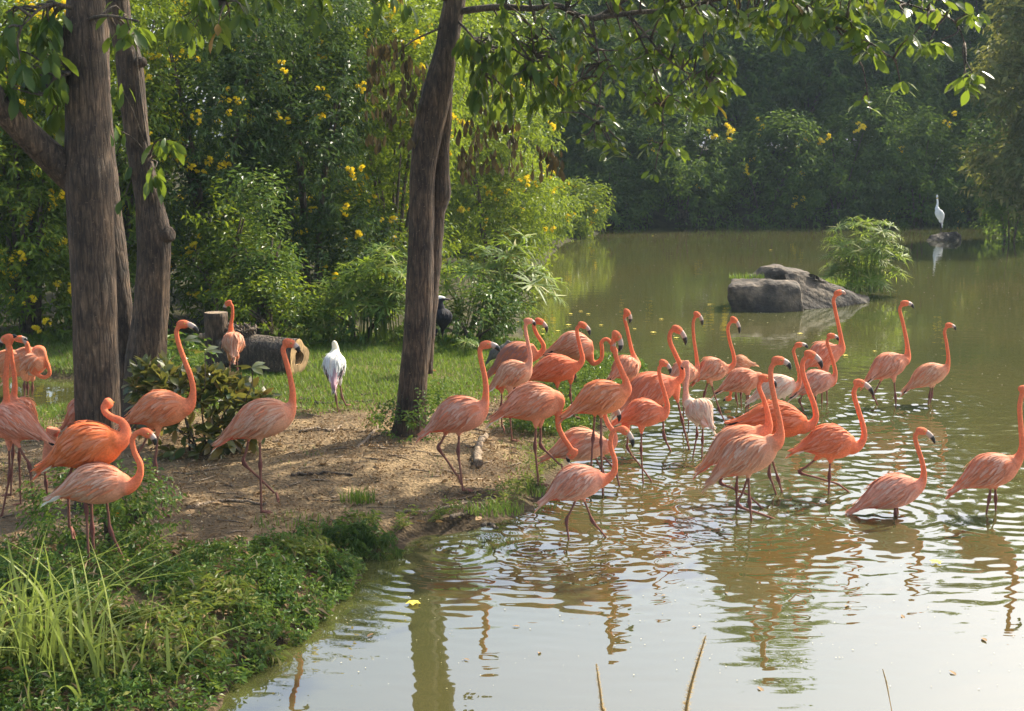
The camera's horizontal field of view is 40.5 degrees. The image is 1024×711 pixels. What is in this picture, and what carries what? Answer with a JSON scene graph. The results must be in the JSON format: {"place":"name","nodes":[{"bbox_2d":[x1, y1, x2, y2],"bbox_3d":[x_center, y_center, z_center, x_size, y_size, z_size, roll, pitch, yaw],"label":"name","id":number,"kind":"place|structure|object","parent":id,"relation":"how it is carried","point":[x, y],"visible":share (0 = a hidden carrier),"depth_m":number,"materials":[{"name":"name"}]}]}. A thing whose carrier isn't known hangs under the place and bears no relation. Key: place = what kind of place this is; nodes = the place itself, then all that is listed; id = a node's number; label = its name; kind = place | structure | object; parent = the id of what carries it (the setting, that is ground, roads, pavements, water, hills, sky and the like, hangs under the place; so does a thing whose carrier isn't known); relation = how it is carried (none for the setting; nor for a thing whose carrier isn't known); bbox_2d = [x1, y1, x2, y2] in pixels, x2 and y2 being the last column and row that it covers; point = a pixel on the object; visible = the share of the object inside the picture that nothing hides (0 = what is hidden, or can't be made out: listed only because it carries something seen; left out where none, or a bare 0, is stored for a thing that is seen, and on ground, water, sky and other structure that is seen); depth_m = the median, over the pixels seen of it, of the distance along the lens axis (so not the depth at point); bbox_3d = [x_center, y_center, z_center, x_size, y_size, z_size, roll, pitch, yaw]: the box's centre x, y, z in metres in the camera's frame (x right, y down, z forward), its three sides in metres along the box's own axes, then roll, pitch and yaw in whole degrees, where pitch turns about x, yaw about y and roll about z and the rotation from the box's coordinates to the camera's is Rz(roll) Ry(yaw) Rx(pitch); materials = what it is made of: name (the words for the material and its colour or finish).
{"place":"outdoors","nodes":[
{"label":"outdoors","id":0,"kind":"place"},
{"bbox_2d":[0,146,986,710],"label":"ground","id":1,"kind":"structure","parent":0,"point":[416,530],"depth_m":11.98,"materials":[{"name":"soil"}]},
{"bbox_2d":[1,334,38,505],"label":"flamingo","id":2,"kind":"object","parent":1,"relation":"on","point":[26,401],"visible":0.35,"depth_m":10.62,"materials":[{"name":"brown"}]},
{"bbox_2d":[0,334,55,516],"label":"flamingo","id":3,"kind":"object","parent":1,"relation":"on","point":[19,422],"visible":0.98,"depth_m":10.27,"materials":[{"name":"pink"}]},
{"bbox_2d":[0,140,58,318],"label":"flowering shrub","id":4,"kind":"object","parent":1,"relation":"on","point":[6,227],"visible":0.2,"depth_m":20.11,"materials":[{"name":"green plant"}]},
{"bbox_2d":[42,399,74,503],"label":"flamingo","id":5,"kind":"object","parent":1,"relation":"on","point":[56,432],"visible":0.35,"depth_m":10.69,"materials":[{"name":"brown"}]},
{"bbox_2d":[0,0,126,345],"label":"flowering shrub","id":6,"kind":"object","parent":1,"relation":"on","point":[28,266],"visible":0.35,"depth_m":19.60,"materials":[{"name":"green plant"}]},
{"bbox_2d":[0,0,151,513],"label":"thick tree","id":7,"kind":"object","parent":1,"relation":"on","point":[78,168],"visible":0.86,"depth_m":10.12,"materials":[{"name":"brown plant"}]},
{"bbox_2d":[30,398,130,563],"bbox_3d":[-2.730,0.813,8.808,0.626,1.059,0.304,-3,9,-17],"label":"flamingo","id":8,"kind":"object","parent":1,"relation":"on","point":[80,443],"visible":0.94,"depth_m":8.71,"materials":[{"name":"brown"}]},
{"bbox_2d":[40,428,156,569],"bbox_3d":[-2.588,0.907,8.707,0.754,0.928,0.272,0,9,0],"label":"flamingo","id":9,"kind":"object","parent":1,"relation":"on","point":[97,483],"visible":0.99,"depth_m":8.63,"materials":[{"name":"pink"}]},
{"bbox_2d":[8,457,190,558],"bbox_3d":[-2.765,1.133,9.381,1.150,0.990,1.032,0,9,0],"label":"shrub","id":10,"kind":"object","parent":1,"relation":"on","point":[126,522],"visible":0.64,"depth_m":9.22,"materials":[{"name":"green plant"}]},
{"bbox_2d":[0,523,211,709],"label":"long grass","id":11,"kind":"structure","parent":1,"relation":"on","point":[23,625],"depth_m":7.30,"materials":[{"name":"plant"}]},
{"bbox_2d":[0,0,217,327],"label":"flowering shrub","id":12,"kind":"object","parent":1,"relation":"on","point":[156,116],"visible":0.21,"depth_m":20.62,"materials":[{"name":"green plant"}]},
{"bbox_2d":[102,0,186,429],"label":"forked tree","id":13,"kind":"object","parent":1,"relation":"on","point":[143,324],"visible":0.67,"depth_m":13.60,"materials":[{"name":"brown plant"}]},
{"bbox_2d":[47,573,256,706],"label":"long grass","id":14,"kind":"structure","parent":1,"relation":"on","point":[118,647],"depth_m":7.35,"materials":[{"name":"plant"}]},
{"bbox_2d":[115,320,198,516],"bbox_3d":[-2.647,0.472,10.354,0.619,1.485,0.300,-3,9,-22],"label":"flamingo","id":15,"kind":"object","parent":1,"relation":"on","point":[157,410],"visible":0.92,"depth_m":10.28,"materials":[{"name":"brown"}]},
{"bbox_2d":[0,506,383,691],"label":"creeping weeds","id":16,"kind":"object","parent":1,"relation":"on","point":[196,597],"visible":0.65,"depth_m":7.99,"materials":[{"name":"green plant"}]},
{"bbox_2d":[167,326,217,397],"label":"shrub","id":17,"kind":"object","parent":1,"relation":"on","point":[190,353],"visible":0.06,"depth_m":15.45,"materials":[{"name":"green plant"}]},
{"bbox_2d":[0,513,392,710],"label":"ground cover","id":18,"kind":"object","parent":1,"relation":"on","point":[272,567],"visible":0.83,"depth_m":8.49,"materials":[{"name":"green plant"}]},
{"bbox_2d":[121,335,281,460],"bbox_3d":[-2.850,0.410,12.710,1.632,1.242,1.119,0,9,0],"label":"broadleaf bush","id":19,"kind":"object","parent":1,"relation":"on","point":[213,379],"visible":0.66,"depth_m":12.57,"materials":[{"name":"green plant"}]},
{"bbox_2d":[204,311,227,366],"bbox_3d":[-3.721,-0.173,17.486,0.294,0.757,0.303,0,9,0],"label":"stump","id":20,"kind":"object","parent":1,"relation":"on","point":[215,324],"visible":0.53,"depth_m":17.34,"materials":[{"name":"brown wood"}]},
{"bbox_2d":[122,0,325,321],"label":"flowering shrub","id":21,"kind":"object","parent":1,"relation":"on","point":[242,96],"visible":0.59,"depth_m":21.23,"materials":[{"name":"green plant"}]},
{"bbox_2d":[221,300,245,370],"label":"flamingo","id":22,"kind":"object","parent":1,"relation":"on","point":[233,345],"visible":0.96,"depth_m":16.05,"materials":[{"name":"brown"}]},
{"bbox_2d":[170,173,300,331],"bbox_3d":[-4.171,-1.441,20.725,1.960,2.549,2.018,4,10,25],"label":"upright shrub","id":23,"kind":"object","parent":1,"relation":"on","point":[220,277],"visible":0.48,"depth_m":20.43,"materials":[{"name":"green plant"}]},
{"bbox_2d":[145,0,363,272],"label":"flowering shrub","id":24,"kind":"object","parent":1,"relation":"on","point":[281,78],"visible":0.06,"depth_m":26.62,"materials":[{"name":"green plant"}]},
{"bbox_2d":[210,338,299,513],"bbox_3d":[-1.981,0.544,10.718,0.718,1.365,0.303,0,9,0],"label":"flamingo","id":25,"kind":"object","parent":1,"relation":"on","point":[259,419],"visible":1,"depth_m":10.63,"materials":[{"name":"pink"}]},
{"bbox_2d":[211,157,312,334],"bbox_3d":[-3.603,-1.505,20.015,1.427,2.688,1.539,0,9,0],"label":"upright shrub","id":26,"kind":"object","parent":1,"relation":"on","point":[269,267],"visible":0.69,"depth_m":19.80,"materials":[{"name":"green plant"}]},
{"bbox_2d":[215,321,308,374],"bbox_3d":[-3.176,-0.116,17.336,1.229,0.632,0.451,4,9,23],"label":"hollow log","id":27,"kind":"object","parent":1,"relation":"on","point":[263,348],"visible":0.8,"depth_m":17.14,"materials":[{"name":"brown wood"}]},
{"bbox_2d":[210,266,337,348],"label":"shrub","id":28,"kind":"object","parent":1,"relation":"on","point":[280,292],"visible":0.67,"depth_m":19.32,"materials":[{"name":"green plant"}]},
{"bbox_2d":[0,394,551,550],"bbox_3d":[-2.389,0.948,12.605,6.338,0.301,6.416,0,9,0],"label":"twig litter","id":29,"kind":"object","parent":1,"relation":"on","point":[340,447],"visible":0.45,"depth_m":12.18,"materials":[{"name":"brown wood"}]},
{"bbox_2d":[0,382,602,602],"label":"leaf litter","id":30,"kind":"object","parent":1,"relation":"on","point":[317,476],"visible":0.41,"depth_m":12.02,"materials":[{"name":"plant"}]},
{"bbox_2d":[208,0,407,321],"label":"flowering shrub","id":31,"kind":"object","parent":1,"relation":"on","point":[321,209],"visible":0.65,"depth_m":22.40,"materials":[{"name":"green plant"}]},
{"bbox_2d":[269,279,358,341],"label":"umbrella sedge","id":32,"kind":"object","parent":1,"relation":"on","point":[318,324],"visible":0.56,"depth_m":19.68,"materials":[{"name":"plant"}]},
{"bbox_2d":[0,329,647,502],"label":"grass","id":33,"kind":"structure","parent":1,"relation":"on","point":[265,377],"depth_m":17.00,"materials":[{"name":"plant"}]},
{"bbox_2d":[321,340,350,411],"bbox_3d":[-1.878,0.229,14.693,0.288,0.731,0.544,3,9,20],"label":"stork","id":34,"kind":"object","parent":1,"relation":"on","point":[334,365],"visible":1,"depth_m":14.57,"materials":[{"name":"white"}]},
{"bbox_2d":[275,257,404,346],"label":"shrub","id":35,"kind":"object","parent":1,"relation":"on","point":[363,337],"visible":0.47,"depth_m":19.64,"materials":[{"name":"green plant"}]},
{"bbox_2d":[293,519,406,560],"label":"bank fern","id":36,"kind":"object","parent":1,"relation":"on","point":[372,539],"visible":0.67,"depth_m":10.17,"materials":[{"name":"green plant"}]},
{"bbox_2d":[315,241,407,343],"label":"umbrella sedge","id":37,"kind":"object","parent":1,"relation":"on","point":[389,270],"visible":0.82,"depth_m":19.58,"materials":[{"name":"plant"}]},
{"bbox_2d":[291,0,476,303],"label":"flowering shrub","id":38,"kind":"object","parent":1,"relation":"on","point":[397,173],"visible":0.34,"depth_m":23.75,"materials":[{"name":"green plant"}]},
{"bbox_2d":[307,0,499,270],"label":"flowering shrub","id":39,"kind":"object","parent":1,"relation":"on","point":[475,34],"visible":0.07,"depth_m":27.96,"materials":[{"name":"green plant"}]},
{"bbox_2d":[362,373,459,442],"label":"shrub","id":40,"kind":"object","parent":1,"relation":"on","point":[436,399],"visible":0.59,"depth_m":13.38,"materials":[{"name":"green plant"}]},
{"bbox_2d":[319,0,517,162],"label":"tree","id":41,"kind":"object","parent":1,"relation":"on","point":[469,22],"visible":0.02,"depth_m":41.90,"materials":[{"name":"green plant"}]},
{"bbox_2d":[415,340,499,491],"bbox_3d":[-0.453,0.500,11.509,0.660,1.264,0.331,4,9,23],"label":"flamingo","id":42,"kind":"object","parent":1,"relation":"on","point":[458,415],"visible":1,"depth_m":11.42,"materials":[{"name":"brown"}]},
{"bbox_2d":[397,274,553,352],"bbox_3d":[-0.459,-0.381,19.382,2.258,1.533,1.565,0,9,0],"label":"shrub","id":43,"kind":"object","parent":1,"relation":"on","point":[489,334],"visible":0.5,"depth_m":19.15,"materials":[{"name":"green plant"}]},
{"bbox_2d":[390,448,563,531],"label":"shore weeds","id":44,"kind":"object","parent":1,"relation":"on","point":[444,511],"visible":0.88,"depth_m":11.38,"materials":[{"name":"green plant"}]},
{"bbox_2d":[460,496,524,517],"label":"grass tuft","id":45,"kind":"object","parent":1,"relation":"on","point":[499,508],"visible":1,"depth_m":10.97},
{"bbox_2d":[439,227,569,341],"bbox_3d":[-0.200,-1.014,20.180,2.264,1.736,1.895,0,9,0],"label":"umbrella sedge","id":46,"kind":"object","parent":1,"relation":"on","point":[516,283],"visible":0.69,"depth_m":19.90,"materials":[{"name":"plant"}]},
{"bbox_2d":[443,122,569,257],"bbox_3d":[-0.306,-4.124,36.306,3.554,4.703,3.518,0,9,0],"label":"flowering shrub","id":47,"kind":"object","parent":1,"relation":"on","point":[465,202],"visible":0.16,"depth_m":35.63,"materials":[{"name":"green plant"}]},
{"bbox_2d":[442,54,572,276],"bbox_3d":[-0.520,-4.180,32.281,3.891,5.974,4.292,0,9,0],"label":"flowering shrub","id":48,"kind":"object","parent":1,"relation":"on","point":[504,185],"visible":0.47,"depth_m":31.71,"materials":[{"name":"green plant"}]},
{"bbox_2d":[454,0,568,227],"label":"tree","id":49,"kind":"object","parent":1,"relation":"on","point":[517,24],"visible":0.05,"depth_m":45.19,"materials":[{"name":"green plant"}]},
{"bbox_2d":[489,318,535,441],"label":"flamingo","id":50,"kind":"object","parent":1,"relation":"on","point":[510,375],"visible":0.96,"depth_m":13.42,"materials":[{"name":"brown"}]},
{"bbox_2d":[487,318,547,396],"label":"flamingo","id":51,"kind":"object","parent":1,"relation":"on","point":[516,350],"visible":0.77,"depth_m":14.85,"materials":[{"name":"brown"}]},
{"bbox_2d":[471,145,589,247],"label":"flowering shrub","id":52,"kind":"object","parent":1,"relation":"on","point":[568,218],"visible":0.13,"depth_m":40.20,"materials":[{"name":"green plant"}]},
{"bbox_2d":[485,381,577,486],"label":"flamingo","id":53,"kind":"object","parent":1,"relation":"on","point":[536,403],"visible":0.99,"depth_m":11.86,"materials":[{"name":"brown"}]},
{"bbox_2d":[529,321,590,418],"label":"flamingo","id":54,"kind":"object","parent":1,"relation":"on","point":[556,369],"visible":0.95,"depth_m":14.16,"materials":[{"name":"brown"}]},
{"bbox_2d":[484,351,648,434],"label":"shore plants","id":55,"kind":"object","parent":1,"relation":"on","point":[602,371],"visible":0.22,"depth_m":15.63,"materials":[{"name":"green plant"}]},
{"bbox_2d":[540,174,615,238],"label":"flowering shrub","id":56,"kind":"object","parent":1,"relation":"on","point":[593,199],"visible":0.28,"depth_m":44.66,"materials":[{"name":"green plant"}]},
{"bbox_2d":[164,0,993,437],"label":"leaning tree","id":57,"kind":"object","parent":1,"relation":"on","point":[430,184],"visible":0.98,"depth_m":12.39,"materials":[{"name":"green plant"}]},
{"bbox_2d":[526,2,665,202],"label":"tree","id":58,"kind":"object","parent":1,"relation":"on","point":[614,102],"visible":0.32,"depth_m":50.07,"materials":[{"name":"green plant"}]},
{"bbox_2d":[538,110,677,229],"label":"bank shrub","id":59,"kind":"object","parent":1,"relation":"on","point":[610,175],"visible":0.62,"depth_m":49.28,"materials":[{"name":"plant"}]},
{"bbox_2d":[584,0,724,187],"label":"tree","id":60,"kind":"object","parent":1,"relation":"on","point":[670,84],"visible":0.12,"depth_m":52.67,"materials":[{"name":"green plant"}]},
{"bbox_2d":[616,90,755,227],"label":"bank shrub","id":61,"kind":"object","parent":1,"relation":"on","point":[689,176],"visible":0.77,"depth_m":50.02,"materials":[{"name":"plant"}]},
{"bbox_2d":[678,15,807,171],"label":"tree","id":62,"kind":"object","parent":1,"relation":"on","point":[742,51],"visible":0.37,"depth_m":53.06,"materials":[{"name":"green plant"}]},
{"bbox_2d":[708,103,842,226],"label":"bank shrub","id":63,"kind":"object","parent":1,"relation":"on","point":[772,124],"visible":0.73,"depth_m":50.85,"materials":[{"name":"plant"}]},
{"bbox_2d":[742,0,876,167],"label":"tree","id":64,"kind":"object","parent":1,"relation":"on","point":[806,70],"visible":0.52,"depth_m":53.48,"materials":[{"name":"green plant"}]},
{"bbox_2d":[766,86,920,227],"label":"bank shrub","id":65,"kind":"object","parent":1,"relation":"on","point":[846,179],"visible":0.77,"depth_m":51.14,"materials":[{"name":"plant"}]},
{"bbox_2d":[787,0,963,149],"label":"back thicket","id":66,"kind":"object","parent":1,"relation":"on","point":[888,3],"depth_m":57.59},
{"bbox_2d":[818,8,950,170],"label":"tree","id":67,"kind":"object","parent":1,"relation":"on","point":[909,72],"visible":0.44,"depth_m":53.77,"materials":[{"name":"green plant"}]},
{"bbox_2d":[845,93,992,227],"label":"bank shrub","id":68,"kind":"object","parent":1,"relation":"on","point":[927,192],"visible":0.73,"depth_m":51.31,"materials":[{"name":"plant"}]},
{"bbox_2d":[872,0,978,84],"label":"tree","id":69,"kind":"object","parent":1,"relation":"on","point":[917,25],"visible":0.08,"depth_m":57.82,"materials":[{"name":"green plant"}]},
{"bbox_2d":[893,44,1008,207],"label":"tree","id":70,"kind":"object","parent":1,"relation":"on","point":[953,102],"visible":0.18,"depth_m":54.79,"materials":[{"name":"green plant"}]},
{"bbox_2d":[901,0,1019,141],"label":"back thicket","id":71,"kind":"object","parent":1,"relation":"on","point":[968,38],"visible":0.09,"depth_m":57.76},
{"bbox_2d":[931,104,1016,225],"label":"bank shrub","id":72,"kind":"object","parent":1,"relation":"on","point":[975,127],"visible":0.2,"depth_m":52.02,"materials":[{"name":"plant"}]},
{"bbox_2d":[952,0,1023,228],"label":"tree","id":73,"kind":"object","parent":1,"relation":"on","point":[1004,66],"visible":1,"depth_m":41.91,"materials":[{"name":"green plant"}]},
{"bbox_2d":[967,155,1023,242],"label":"bank shrub","id":74,"kind":"object","parent":1,"relation":"on","point":[1000,217],"visible":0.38,"depth_m":43.29,"materials":[{"name":"plant"}]},
{"bbox_2d":[0,221,1023,710],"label":"pond water","id":75,"kind":"structure","parent":0,"point":[738,585],"depth_m":10.27,"materials":[{"name":"liquid"}]},
{"bbox_2d":[0,335,30,396],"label":"flamingo","id":76,"kind":"object","parent":75,"relation":"on","point":[18,362],"visible":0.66,"depth_m":16.51,"materials":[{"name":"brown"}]},
{"bbox_2d":[0,345,51,395],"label":"flamingo","id":77,"kind":"object","parent":75,"relation":"on","point":[35,362],"visible":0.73,"depth_m":16.57,"materials":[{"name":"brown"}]},
{"bbox_2d":[539,331,617,384],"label":"flamingo","id":78,"kind":"object","parent":75,"relation":"on","point":[565,344],"visible":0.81,"depth_m":16.55,"materials":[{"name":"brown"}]},
{"bbox_2d":[538,409,621,485],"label":"flamingo","id":79,"kind":"object","parent":75,"relation":"on","point":[579,438],"visible":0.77,"depth_m":12.13,"materials":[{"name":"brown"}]},
{"bbox_2d":[534,426,634,539],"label":"flamingo","id":80,"kind":"object","parent":75,"relation":"on","point":[575,482],"visible":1,"depth_m":10.53,"materials":[{"name":"pink"}]},
{"bbox_2d":[558,330,631,494],"bbox_3d":[0.711,0.610,11.957,0.638,1.687,0.300,0,9,0],"label":"flamingo","id":81,"kind":"object","parent":75,"relation":"on","point":[600,397],"visible":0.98,"depth_m":11.84,"materials":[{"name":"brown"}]},
{"bbox_2d":[606,308,640,382],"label":"flamingo","id":82,"kind":"object","parent":75,"relation":"on","point":[631,364],"visible":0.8,"depth_m":14.89,"materials":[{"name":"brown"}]},
{"bbox_2d":[610,359,671,483],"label":"flamingo","id":83,"kind":"object","parent":75,"relation":"on","point":[641,413],"visible":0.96,"depth_m":12.27,"materials":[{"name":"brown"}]},
{"bbox_2d":[610,325,689,451],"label":"flamingo","id":84,"kind":"object","parent":75,"relation":"in","point":[645,385],"visible":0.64,"depth_m":13.54,"materials":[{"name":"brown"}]},
{"bbox_2d":[669,311,703,425],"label":"flamingo","id":85,"kind":"object","parent":75,"relation":"on","point":[694,371],"visible":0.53,"depth_m":14.80,"materials":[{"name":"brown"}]},
{"bbox_2d":[680,360,716,458],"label":"flamingo","id":86,"kind":"object","parent":75,"relation":"on","point":[698,411],"visible":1,"depth_m":13.25,"materials":[{"name":"white"}]},
{"bbox_2d":[689,316,740,424],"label":"flamingo","id":87,"kind":"object","parent":75,"relation":"on","point":[712,369],"visible":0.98,"depth_m":14.90,"materials":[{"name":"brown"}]},
{"bbox_2d":[692,374,776,510],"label":"flamingo","id":88,"kind":"object","parent":75,"relation":"on","point":[721,441],"visible":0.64,"depth_m":11.36,"materials":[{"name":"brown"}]},
{"bbox_2d":[711,367,769,412],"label":"flamingo","id":89,"kind":"object","parent":75,"relation":"on","point":[743,379],"visible":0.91,"depth_m":15.39,"materials":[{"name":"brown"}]},
{"bbox_2d":[701,356,791,520],"bbox_3d":[1.954,0.792,11.111,0.864,1.596,0.329,0,9,0],"label":"flamingo","id":90,"kind":"object","parent":75,"relation":"on","point":[747,455],"visible":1,"depth_m":11.03,"materials":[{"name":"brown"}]},
{"bbox_2d":[727,278,803,311],"bbox_3d":[4.665,-1.120,25.705,1.517,0.676,1.530,0,9,0],"label":"boulder","id":91,"kind":"object","parent":75,"relation":"on","point":[762,295],"visible":0.91,"depth_m":25.10,"materials":[{"name":"stone"}]},
{"bbox_2d":[723,350,822,493],"bbox_3d":[2.238,0.695,11.977,0.855,1.505,0.322,0,9,0],"label":"flamingo","id":92,"kind":"object","parent":75,"relation":"on","point":[795,421],"visible":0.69,"depth_m":11.88,"materials":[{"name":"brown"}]},
{"bbox_2d":[744,342,807,406],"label":"flamingo","id":93,"kind":"object","parent":75,"relation":"on","point":[786,385],"visible":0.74,"depth_m":14.90,"materials":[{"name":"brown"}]},
{"bbox_2d":[747,264,809,279],"bbox_3d":[5.054,-1.370,26.387,1.225,0.793,1.476,2,9,11],"label":"boulder","id":94,"kind":"object","parent":75,"relation":"on","point":[775,271],"visible":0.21,"depth_m":25.77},
{"bbox_2d":[788,333,838,410],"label":"flamingo","id":95,"kind":"object","parent":75,"relation":"on","point":[820,381],"visible":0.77,"depth_m":15.59,"materials":[{"name":"pink"}]},
{"bbox_2d":[797,290,845,404],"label":"flamingo","id":96,"kind":"object","parent":75,"relation":"on","point":[819,348],"visible":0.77,"depth_m":16.00,"materials":[{"name":"pink"}]},
{"bbox_2d":[785,273,869,309],"bbox_3d":[5.905,-1.224,26.106,0.970,0.750,2.320,7,11,40],"label":"boulder","id":97,"kind":"object","parent":75,"relation":"on","point":[817,292],"visible":0.77,"depth_m":25.72,"materials":[{"name":"stone"}]},
{"bbox_2d":[785,379,873,493],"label":"flamingo","id":98,"kind":"object","parent":75,"relation":"on","point":[830,442],"visible":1,"depth_m":11.91,"materials":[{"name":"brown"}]},
{"bbox_2d":[818,215,914,294],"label":"umbrella sedge","id":99,"kind":"object","parent":75,"relation":"on","point":[869,275],"visible":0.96,"depth_m":27.38,"materials":[{"name":"plant"}]},
{"bbox_2d":[860,300,913,405],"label":"flamingo","id":100,"kind":"object","parent":75,"relation":"on","point":[891,365],"visible":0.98,"depth_m":15.97,"materials":[{"name":"pink"}]},
{"bbox_2d":[845,427,935,515],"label":"flamingo","id":101,"kind":"object","parent":75,"relation":"in","point":[895,491],"visible":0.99,"depth_m":11.25,"materials":[{"name":"pink"}]},
{"bbox_2d":[900,323,955,403],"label":"flamingo","id":102,"kind":"object","parent":75,"relation":"on","point":[931,375],"visible":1,"depth_m":16.08,"materials":[{"name":"pink"}]},
{"bbox_2d":[945,385,1023,512],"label":"flamingo","id":103,"kind":"object","parent":75,"relation":"on","point":[990,471],"visible":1,"depth_m":11.31,"materials":[{"name":"pink"}]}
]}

